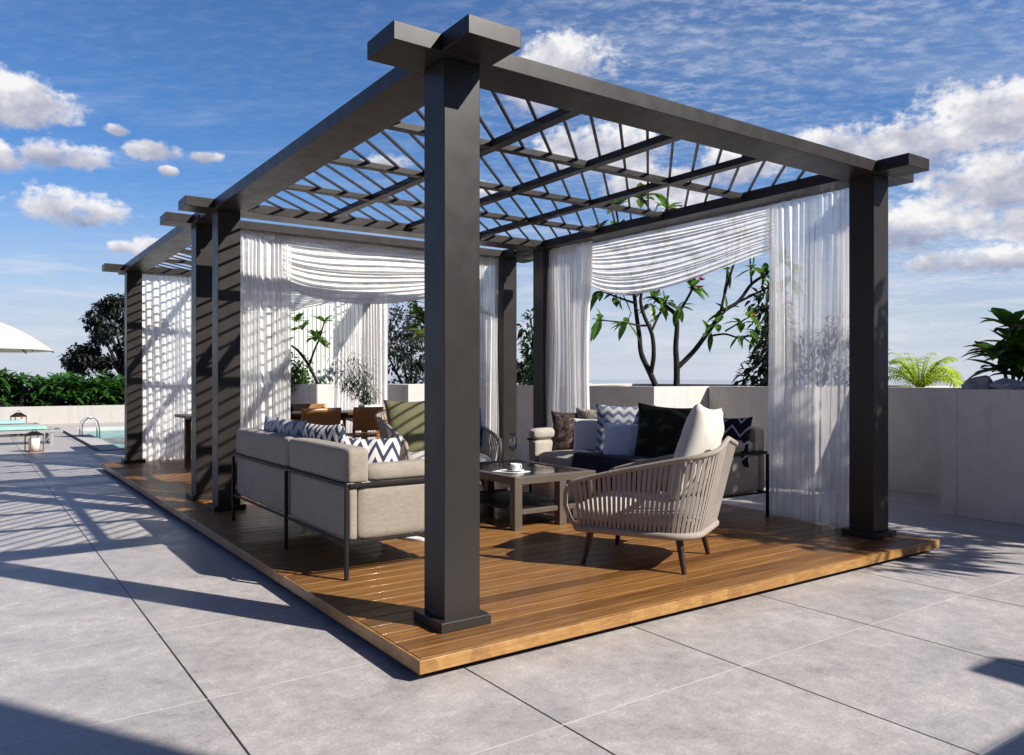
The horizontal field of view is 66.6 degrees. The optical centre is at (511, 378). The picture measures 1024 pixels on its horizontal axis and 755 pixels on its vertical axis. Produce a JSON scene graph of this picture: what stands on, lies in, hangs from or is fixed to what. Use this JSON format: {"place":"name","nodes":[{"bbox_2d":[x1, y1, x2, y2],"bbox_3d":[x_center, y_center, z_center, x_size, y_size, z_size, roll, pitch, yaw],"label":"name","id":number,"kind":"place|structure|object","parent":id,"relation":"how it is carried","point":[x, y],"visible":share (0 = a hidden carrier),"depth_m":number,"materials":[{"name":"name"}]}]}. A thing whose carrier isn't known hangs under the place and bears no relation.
{"place":"outdoors","nodes":[
{"label":"outdoors","id":0,"kind":"place"},
{"bbox_2d":[84,430,124,447],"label":"pool water","id":1,"kind":"structure","parent":0,"point":[116,438],"depth_m":19.64,"materials":[{"name":"teal liquid"}]},
{"bbox_2d":[401,533,423,540],"bbox_3d":[-0.780,1.218,6.075,0.259,0.062,0.098,0,0,35],"label":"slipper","id":2,"kind":"object","parent":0,"point":[415,538],"visible":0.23,"depth_m":6.03,"materials":[{"name":"white fabric"}]},
{"bbox_2d":[0,422,1023,754],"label":"ground","id":3,"kind":"structure","parent":0,"point":[134,622],"depth_m":3.71,"materials":[{"name":"tile"}]},
{"bbox_2d":[10,410,26,434],"bbox_3d":[-11.926,1.048,18.828,0.278,0.605,0.278,0,0,35],"label":"lantern","id":4,"kind":"object","parent":3,"relation":"on","point":[18,414],"visible":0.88,"depth_m":18.78,"materials":[{"name":"orange metal"}]},
{"bbox_2d":[0,420,39,436],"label":"sun lounger","id":5,"kind":"object","parent":3,"relation":"on","point":[13,423],"visible":0.81,"depth_m":18.07,"materials":[{"name":"fabric"}]},
{"bbox_2d":[0,322,53,353],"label":"parasol","id":6,"kind":"object","parent":3,"relation":"on","point":[14,340],"visible":1,"depth_m":17.92,"materials":[{"name":"white fabric"}]},
{"bbox_2d":[1,372,59,406],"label":"broad leaf plant","id":7,"kind":"object","parent":3,"relation":"on","point":[24,380],"visible":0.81,"depth_m":23.23,"materials":[{"name":"green plant"}]},
{"bbox_2d":[0,425,62,443],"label":"sun lounger","id":8,"kind":"object","parent":3,"relation":"on","point":[26,429],"visible":0.99,"depth_m":15.96,"materials":[{"name":"teal metal"}]},
{"bbox_2d":[24,429,44,452],"bbox_3d":[-8.859,1.138,14.445,0.258,0.425,0.258,0,0,35],"label":"lantern","id":9,"kind":"object","parent":3,"relation":"on","point":[34,444],"visible":1,"depth_m":14.39,"materials":[{"name":"orange metal"}]},
{"bbox_2d":[0,405,124,424],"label":"garden wall","id":10,"kind":"structure","parent":3,"relation":"on","point":[45,415],"depth_m":23.34,"materials":[{"name":"white concrete"}]},
{"bbox_2d":[58,425,124,449],"bbox_3d":[-7.567,1.543,19.889,6.280,0.414,8.360,0,0,-35],"label":"pool coping","id":11,"kind":"object","parent":3,"relation":"on","point":[94,441],"visible":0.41,"depth_m":18.42,"materials":[{"name":"stone"}]},
{"bbox_2d":[79,417,99,438],"bbox_3d":[-10.000,1.249,18.468,0.409,0.685,0.481,0,0,-35],"label":"pool ladder","id":12,"kind":"object","parent":11,"relation":"attached to","point":[94,419],"visible":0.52,"depth_m":18.53,"materials":[{"name":"metal"}]},
{"bbox_2d":[62,431,124,450],"bbox_3d":[-7.578,1.347,19.827,6.370,0.005,8.450,0,0,-35],"label":"drain channel","id":13,"kind":"object","parent":3,"relation":"in","point":[82,442],"visible":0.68,"depth_m":16.23,"materials":[{"name":"black metal"}]},
{"bbox_2d":[291,384,332,407],"bbox_3d":[-3.619,0.725,15.975,2.100,1.250,2.200,0,0,-35],"label":"concrete planter","id":14,"kind":"object","parent":3,"relation":"on","point":[312,394],"visible":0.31,"depth_m":14.66,"materials":[{"name":"concrete"}]},
{"bbox_2d":[291,352,324,391],"bbox_3d":[-4.234,-0.068,15.151,0.996,0.948,1.317,0,0,4],"label":"round shrub","id":15,"kind":"object","parent":14,"relation":"on","point":[303,378],"visible":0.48,"depth_m":14.94,"materials":[{"name":"green plant"}]},
{"bbox_2d":[291,312,332,383],"bbox_3d":[-4.084,-0.584,14.911,1.437,1.533,0.576,0,0,2],"label":"frangipani tree","id":16,"kind":"object","parent":14,"relation":"on","point":[316,335],"visible":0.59,"depth_m":14.92,"materials":[{"name":"green plant"}]},
{"bbox_2d":[388,301,423,383],"bbox_3d":[-2.347,-0.098,18.492,2.842,3.512,2.829,0,0,-35],"label":"bushy tree","id":17,"kind":"object","parent":3,"relation":"on","point":[416,367],"visible":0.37,"depth_m":17.90,"materials":[{"name":"green plant"}]},
{"bbox_2d":[388,383,631,401],"bbox_3d":[0.011,0.725,16.307,5.570,1.250,1.340,0,0,-35],"label":"concrete planter","id":18,"kind":"object","parent":3,"relation":"on","point":[406,392],"visible":0.19,"depth_m":14.32,"materials":[{"name":"concrete"}]},
{"bbox_2d":[401,300,423,340],"bbox_3d":[-1.353,-1.004,15.549,1.972,2.391,1.310,0,0,2],"label":"frangipani tree","id":19,"kind":"object","parent":18,"relation":"in","point":[418,311],"visible":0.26,"depth_m":15.56,"materials":[{"name":"green plant"}]},
{"bbox_2d":[102,459,939,674],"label":"wooden deck","id":20,"kind":"structure","parent":3,"relation":"on","point":[541,584],"depth_m":5.19,"materials":[{"name":"brown wood"}]},
{"bbox_2d":[174,410,367,466],"bbox_3d":[-3.313,0.875,11.613,3.040,0.750,0.900,0,0,-35],"label":"dining table","id":21,"kind":"object","parent":20,"relation":"on","point":[295,415],"visible":0.2,"depth_m":11.11,"materials":[{"name":"brown wood"}]},
{"bbox_2d":[321,352,382,406],"bbox_3d":[-2.451,0.042,11.970,1.030,0.915,0.661,0,0,-35],"label":"potted plant","id":22,"kind":"object","parent":21,"relation":"on","point":[361,397],"visible":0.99,"depth_m":11.96,"materials":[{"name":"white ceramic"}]},
{"bbox_2d":[292,404,325,410],"bbox_3d":[-3.213,0.829,12.521,0.606,0.846,0.616,0,0,-31],"label":"dining chair","id":23,"kind":"object","parent":20,"relation":"on","point":[298,407],"visible":0.12,"depth_m":12.75,"materials":[{"name":"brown wood"}]},
{"bbox_2d":[290,407,340,424],"bbox_3d":[-2.830,0.829,11.137,0.606,0.846,0.616,0,0,-39],"label":"dining chair","id":24,"kind":"object","parent":20,"relation":"on","point":[324,416],"visible":0.28,"depth_m":10.91,"materials":[{"name":"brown wood"}]},
{"bbox_2d":[102,212,532,499],"bbox_3d":[-2.886,-0.220,11.064,4.670,2.940,5.070,0,0,-35],"label":"pergola","id":25,"kind":"object","parent":20,"relation":"on","point":[194,231],"visible":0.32,"depth_m":9.69,"materials":[{"name":"metal"}]},
{"bbox_2d":[142,273,190,460],"bbox_3d":[-5.052,-0.178,12.136,1.350,2.845,0.114,0,0,-35],"label":"curtain","id":26,"kind":"object","parent":25,"relation":"hanging from","point":[166,348],"visible":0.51,"depth_m":11.95,"materials":[{"name":"white fabric"}]},
{"bbox_2d":[240,230,290,429],"bbox_3d":[-2.761,-0.178,8.512,0.711,2.845,0.111,0,0,-35],"label":"curtain","id":27,"kind":"object","parent":25,"relation":"hanging from","point":[265,339],"visible":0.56,"depth_m":8.56,"materials":[{"name":"white fabric"}]},
{"bbox_2d":[291,289,332,310],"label":"curtain","id":28,"kind":"object","parent":25,"relation":"hanging from","point":[299,301],"visible":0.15,"depth_m":13.28,"materials":[{"name":"white fabric"}]},
{"bbox_2d":[291,304,333,383],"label":"curtain","id":29,"kind":"object","parent":25,"relation":"hanging from","point":[299,340],"visible":0.04,"depth_m":18.14,"materials":[{"name":"fabric"}]},
{"bbox_2d":[284,236,423,303],"bbox_3d":[-1.551,-1.244,9.443,2.500,0.698,0.138,0,0,-36],"label":"curtain","id":30,"kind":"object","parent":25,"relation":"hanging from","point":[343,272],"visible":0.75,"depth_m":9.23,"materials":[{"name":"white fabric"}]},
{"bbox_2d":[333,302,388,438],"bbox_3d":[-2.646,-0.178,13.669,1.050,2.845,0.114,0,0,-35],"label":"curtain","id":31,"kind":"object","parent":25,"relation":"hanging from","point":[356,327],"visible":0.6,"depth_m":13.68,"materials":[{"name":"white fabric"}]},
{"bbox_2d":[480,257,498,460],"bbox_3d":[-0.392,-0.178,10.185,0.510,2.845,0.116,0,0,-35],"label":"curtain","id":32,"kind":"object","parent":25,"relation":"hanging from","point":[489,402],"visible":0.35,"depth_m":10.22,"materials":[{"name":"white fabric"}]},
{"bbox_2d":[232,428,423,580],"bbox_3d":[-1.389,0.840,6.112,0.894,0.821,2.528,0,0,-35],"label":"sofa","id":33,"kind":"object","parent":20,"relation":"on","point":[313,487],"visible":0.8,"depth_m":5.14,"materials":[{"name":"fabric"}]},
{"bbox_2d":[264,416,276,431],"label":"cushion","id":34,"kind":"object","parent":33,"relation":"on","point":[270,424],"visible":0.11,"depth_m":6.48,"materials":[{"name":"blue fabric"}]},
{"bbox_2d":[276,417,307,468],"bbox_3d":[-1.706,0.551,6.207,0.192,0.500,0.520,-20,13,-39],"label":"cushion","id":35,"kind":"object","parent":33,"relation":"on","point":[284,426],"visible":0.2,"depth_m":6.10,"materials":[{"name":"blue fabric"}]},
{"bbox_2d":[302,421,347,441],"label":"cushion","id":36,"kind":"object","parent":33,"relation":"on","point":[332,433],"visible":0.22,"depth_m":5.63,"materials":[{"name":"white fabric"}]},
{"bbox_2d":[337,436,402,483],"bbox_3d":[-1.004,0.614,5.452,0.460,0.440,0.195,0,-20,-3],"label":"cushion","id":37,"kind":"object","parent":33,"relation":"on","point":[384,450],"visible":0.23,"depth_m":5.44,"materials":[{"name":"white fabric"}]},
{"bbox_2d":[342,407,387,438],"bbox_3d":[-2.151,0.829,11.587,0.606,0.846,0.616,0,0,-30],"label":"dining chair","id":38,"kind":"object","parent":20,"relation":"on","point":[364,419],"visible":0.5,"depth_m":11.31,"materials":[{"name":"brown wood"}]},
{"bbox_2d":[375,410,501,489],"bbox_3d":[-0.833,0.764,8.402,1.089,0.980,1.194,0,0,-27],"label":"rope armchair","id":39,"kind":"object","parent":20,"relation":"on","point":[386,430],"visible":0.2,"depth_m":8.20,"materials":[{"name":"beige fabric"}]},
{"bbox_2d":[383,400,423,451],"bbox_3d":[-1.064,0.520,8.365,0.620,0.620,0.214,0,-14,-33],"label":"cushion","id":40,"kind":"object","parent":39,"relation":"on","point":[405,420],"visible":0.48,"depth_m":8.26,"materials":[{"name":"green fabric"}]},
{"bbox_2d":[480,407,486,446],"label":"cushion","id":41,"kind":"object","parent":39,"relation":"on","point":[481,435],"visible":0.07,"depth_m":8.52,"materials":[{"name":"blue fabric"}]},
{"bbox_2d":[480,459,595,530],"bbox_3d":[0.040,1.030,7.136,0.880,0.440,1.200,0,0,-35],"label":"coffee table","id":42,"kind":"object","parent":20,"relation":"on","point":[515,500],"visible":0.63,"depth_m":6.75,"materials":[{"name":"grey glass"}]},
{"bbox_2d":[491,469,529,473],"bbox_3d":[-0.009,0.814,6.858,0.280,0.004,0.200,0,0,33],"label":"napkin","id":43,"kind":"object","parent":42,"relation":"on","point":[505,471],"visible":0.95,"depth_m":6.83,"materials":[{"name":"white fabric"}]},
{"bbox_2d":[508,433,516,464],"bbox_3d":[0.005,0.669,7.429,0.089,0.294,0.089,0,0,-35],"label":"wine glass","id":44,"kind":"object","parent":42,"relation":"on","point":[508,442],"visible":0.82,"depth_m":7.41,"materials":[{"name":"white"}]},
{"bbox_2d":[178,14,928,633],"bbox_3d":[0.050,-0.220,6.869,4.670,2.940,5.070,0,0,-35],"label":"pergola","id":45,"kind":"object","parent":20,"relation":"on","point":[446,76],"visible":0.91,"depth_m":5.41,"materials":[{"name":"metal"}]},
{"bbox_2d":[548,241,592,484],"bbox_3d":[0.682,-0.178,9.298,0.135,2.845,0.766,0,0,-37],"label":"curtain","id":46,"kind":"object","parent":45,"relation":"hanging from","point":[570,275],"visible":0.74,"depth_m":9.28,"materials":[{"name":"white fabric"}]},
{"bbox_2d":[591,205,773,294],"bbox_3d":[1.619,-1.256,8.113,0.126,0.675,2.550,0,0,-35],"label":"curtain","id":47,"kind":"object","parent":45,"relation":"hanging from","point":[650,261],"visible":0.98,"depth_m":8.00,"materials":[{"name":"white fabric"}]},
{"bbox_2d":[767,188,848,526],"bbox_3d":[2.589,-0.178,6.809,0.122,2.845,0.820,0,0,-35],"label":"curtain","id":48,"kind":"object","parent":45,"relation":"hanging from","point":[808,414],"visible":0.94,"depth_m":6.77,"materials":[{"name":"white fabric"}]},
{"bbox_2d":[527,426,768,516],"bbox_3d":[1.244,0.840,7.845,0.894,0.821,2.528,0,0,-35],"label":"sofa","id":49,"kind":"object","parent":20,"relation":"on","point":[741,479],"visible":0.27,"depth_m":7.03,"materials":[{"name":"fabric"}]},
{"bbox_2d":[551,411,577,450],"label":"cushion","id":50,"kind":"object","parent":49,"relation":"on","point":[563,438],"visible":0.49,"depth_m":8.61,"materials":[{"name":"brown fabric"}]},
{"bbox_2d":[572,418,596,453],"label":"cushion","id":51,"kind":"object","parent":49,"relation":"on","point":[585,434],"visible":0.47,"depth_m":8.13,"materials":[{"name":"white fabric"}]},
{"bbox_2d":[576,408,596,419],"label":"cushion","id":52,"kind":"object","parent":49,"relation":"on","point":[588,414],"visible":0.19,"depth_m":8.59,"materials":[{"name":"beige fabric"}]},
{"bbox_2d":[567,450,649,491],"bbox_3d":[1.137,0.906,7.701,0.634,0.374,1.224,0,0,-35],"label":"throw blanket","id":53,"kind":"object","parent":49,"relation":"on","point":[598,462],"visible":0.42,"depth_m":7.60,"materials":[{"name":"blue fabric"}]},
{"bbox_2d":[603,422,637,454],"bbox_3d":[1.139,0.622,7.664,0.500,0.400,0.184,0,-20,13],"label":"cushion","id":54,"kind":"object","parent":49,"relation":"on","point":[620,439],"visible":0.65,"depth_m":7.61,"materials":[{"name":"fabric"}]},
{"bbox_2d":[595,404,655,451],"bbox_3d":[1.147,0.550,7.960,0.620,0.600,0.186,0,-14,17],"label":"cushion","id":55,"kind":"object","parent":49,"relation":"on","point":[616,414],"visible":0.34,"depth_m":7.96,"materials":[{"name":"fabric"}]},
{"bbox_2d":[634,402,691,459],"bbox_3d":[1.466,0.546,7.405,0.600,0.620,0.211,4,-15,17],"label":"cushion","id":56,"kind":"object","parent":49,"relation":"on","point":[660,429],"visible":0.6,"depth_m":7.35,"materials":[{"name":"black fabric"}]},
{"bbox_2d":[722,417,752,467],"bbox_3d":[1.935,0.560,7.047,0.460,0.460,0.188,0,-14,35],"label":"cushion","id":57,"kind":"object","parent":49,"relation":"on","point":[737,428],"visible":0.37,"depth_m":6.95,"materials":[{"name":"black fabric"}]},
{"bbox_2d":[563,436,737,574],"bbox_3d":[0.993,0.816,5.411,1.038,0.875,0.893,0,0,27],"label":"rope armchair","id":58,"kind":"object","parent":20,"relation":"on","point":[621,508],"visible":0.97,"depth_m":5.06,"materials":[{"name":"beige fabric"}]},
{"bbox_2d":[670,402,723,497],"bbox_3d":[1.310,0.510,5.487,0.244,0.680,0.740,16,2,27],"label":"cushion","id":59,"kind":"object","parent":58,"relation":"on","point":[703,430],"visible":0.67,"depth_m":5.21,"materials":[{"name":"beige fabric"}]},
{"bbox_2d":[517,359,530,383],"bbox_3d":[0.138,0.513,19.642,2.552,2.288,2.889,0,0,-35],"label":"bushy tree","id":60,"kind":"object","parent":3,"relation":"on","point":[526,380],"visible":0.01,"depth_m":19.28,"materials":[{"name":"green plant"}]},
{"bbox_2d":[517,383,750,460],"bbox_3d":[2.272,0.725,13.757,4.790,1.250,5.390,0,0,-35],"label":"concrete planter","id":61,"kind":"object","parent":3,"relation":"on","point":[665,395],"visible":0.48,"depth_m":10.78,"materials":[{"name":"concrete"}]},
{"bbox_2d":[517,308,532,384],"bbox_3d":[0.304,-0.399,13.098,0.889,1.578,0.828,0,0,-35],"label":"column shrub","id":62,"kind":"object","parent":61,"relation":"in","point":[527,357],"visible":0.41,"depth_m":13.00,"materials":[{"name":"green plant"}]},
{"bbox_2d":[579,182,683,386],"bbox_3d":[1.685,-1.261,11.002,1.656,2.894,0.904,0,0,2],"label":"frangipani tree","id":63,"kind":"object","parent":61,"relation":"on","point":[596,327],"visible":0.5,"depth_m":10.96,"materials":[{"name":"green plant"}]},
{"bbox_2d":[643,216,768,385],"bbox_3d":[2.929,-1.116,11.128,2.464,2.574,0.987,0,0,9],"label":"frangipani tree","id":64,"kind":"object","parent":61,"relation":"on","point":[678,312],"visible":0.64,"depth_m":10.99,"materials":[{"name":"green plant"}]},
{"bbox_2d":[709,385,929,483],"bbox_3d":[4.716,0.725,11.172,3.750,1.250,1.610,0,0,-35],"label":"concrete planter","id":65,"kind":"object","parent":3,"relation":"on","point":[740,401],"visible":0.09,"depth_m":10.28,"materials":[{"name":"concrete"}]},
{"bbox_2d":[732,282,768,385],"bbox_3d":[3.788,-0.552,11.493,1.129,1.786,0.924,0,0,2],"label":"column shrub","id":66,"kind":"object","parent":65,"relation":"in","point":[762,309],"visible":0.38,"depth_m":11.43,"materials":[{"name":"green plant"}]},
{"bbox_2d":[752,343,768,386],"bbox_3d":[3.747,-0.127,10.947,0.720,0.958,1.120,0,0,-7],"label":"grey shrub","id":67,"kind":"object","parent":65,"relation":"in","point":[764,362],"visible":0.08,"depth_m":11.04,"materials":[{"name":"brown plant"}]},
{"bbox_2d":[888,386,961,495],"bbox_3d":[5.993,0.725,10.045,2.950,1.250,1.660,0,0,-35],"label":"concrete planter","id":68,"kind":"object","parent":3,"relation":"on","point":[913,439],"visible":0.18,"depth_m":9.22,"materials":[{"name":"concrete"}]},
{"bbox_2d":[888,352,964,387],"bbox_3d":[5.387,-0.044,10.262,1.377,0.620,1.206,0,0,-35],"label":"lime palm","id":69,"kind":"object","parent":68,"relation":"in","point":[927,377],"visible":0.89,"depth_m":10.07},
{"bbox_2d":[940,389,1023,524],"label":"concrete planter","id":70,"kind":"object","parent":3,"relation":"on","point":[981,454],"visible":0.96,"depth_m":7.46,"materials":[{"name":"concrete"}]},
{"bbox_2d":[961,375,992,388],"bbox_3d":[4.715,0.088,7.872,0.231,0.253,0.268,0,0,-35],"label":"rock","id":71,"kind":"object","parent":70,"relation":"on","point":[982,382],"visible":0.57,"depth_m":7.82,"materials":[{"name":"stone"}]},
{"bbox_2d":[960,307,1023,381],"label":"leaf plant","id":72,"kind":"object","parent":70,"relation":"on","point":[1008,353],"visible":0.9,"depth_m":7.80,"materials":[{"name":"green plant"}]},
{"bbox_2d":[988,378,1023,389],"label":"rock","id":73,"kind":"object","parent":70,"relation":"on","point":[1007,383],"visible":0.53,"depth_m":7.54,"materials":[{"name":"stone"}]},
{"bbox_2d":[0,0,1023,379],"label":"sky","id":74,"kind":"structure","parent":0,"point":[113,113],"materials":[{"name":"blue"}]},
{"bbox_2d":[23,380,1021,385],"bbox_3d":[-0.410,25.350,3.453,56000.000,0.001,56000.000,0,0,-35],"label":"sea","id":75,"kind":"structure","parent":0,"point":[891,382],"depth_m":5643.03,"materials":[{"name":"liquid"}]},
{"label":"lawn","id":76,"kind":"structure","parent":0,"visible":0},
{"bbox_2d":[0,367,124,406],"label":"hedge","id":77,"kind":"object","parent":76,"relation":"on","point":[70,389],"visible":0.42,"depth_m":23.88,"materials":[{"name":"green plant"}]},
{"bbox_2d":[57,292,124,394],"bbox_3d":[-15.250,-0.693,30.349,4.713,5.666,2.924,0,0,5],"label":"broad tree","id":78,"kind":"object","parent":76,"relation":"on","point":[81,359],"visible":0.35,"depth_m":29.88,"materials":[{"name":"green plant"}]},
{"bbox_3d":[0.030,0.803,6.836,0.156,0.016,0.156,0,0,-35],"label":"saucer","id":79,"kind":"object","parent":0,"visible":0},
{"bbox_2d":[510,463,521,470],"bbox_3d":[0.036,0.773,6.836,0.106,0.062,0.093,0,0,2],"label":"teacup","id":80,"kind":"object","parent":79,"relation":"on","point":[515,466],"visible":1,"depth_m":6.81,"materials":[{"name":"white ceramic"}]}
]}

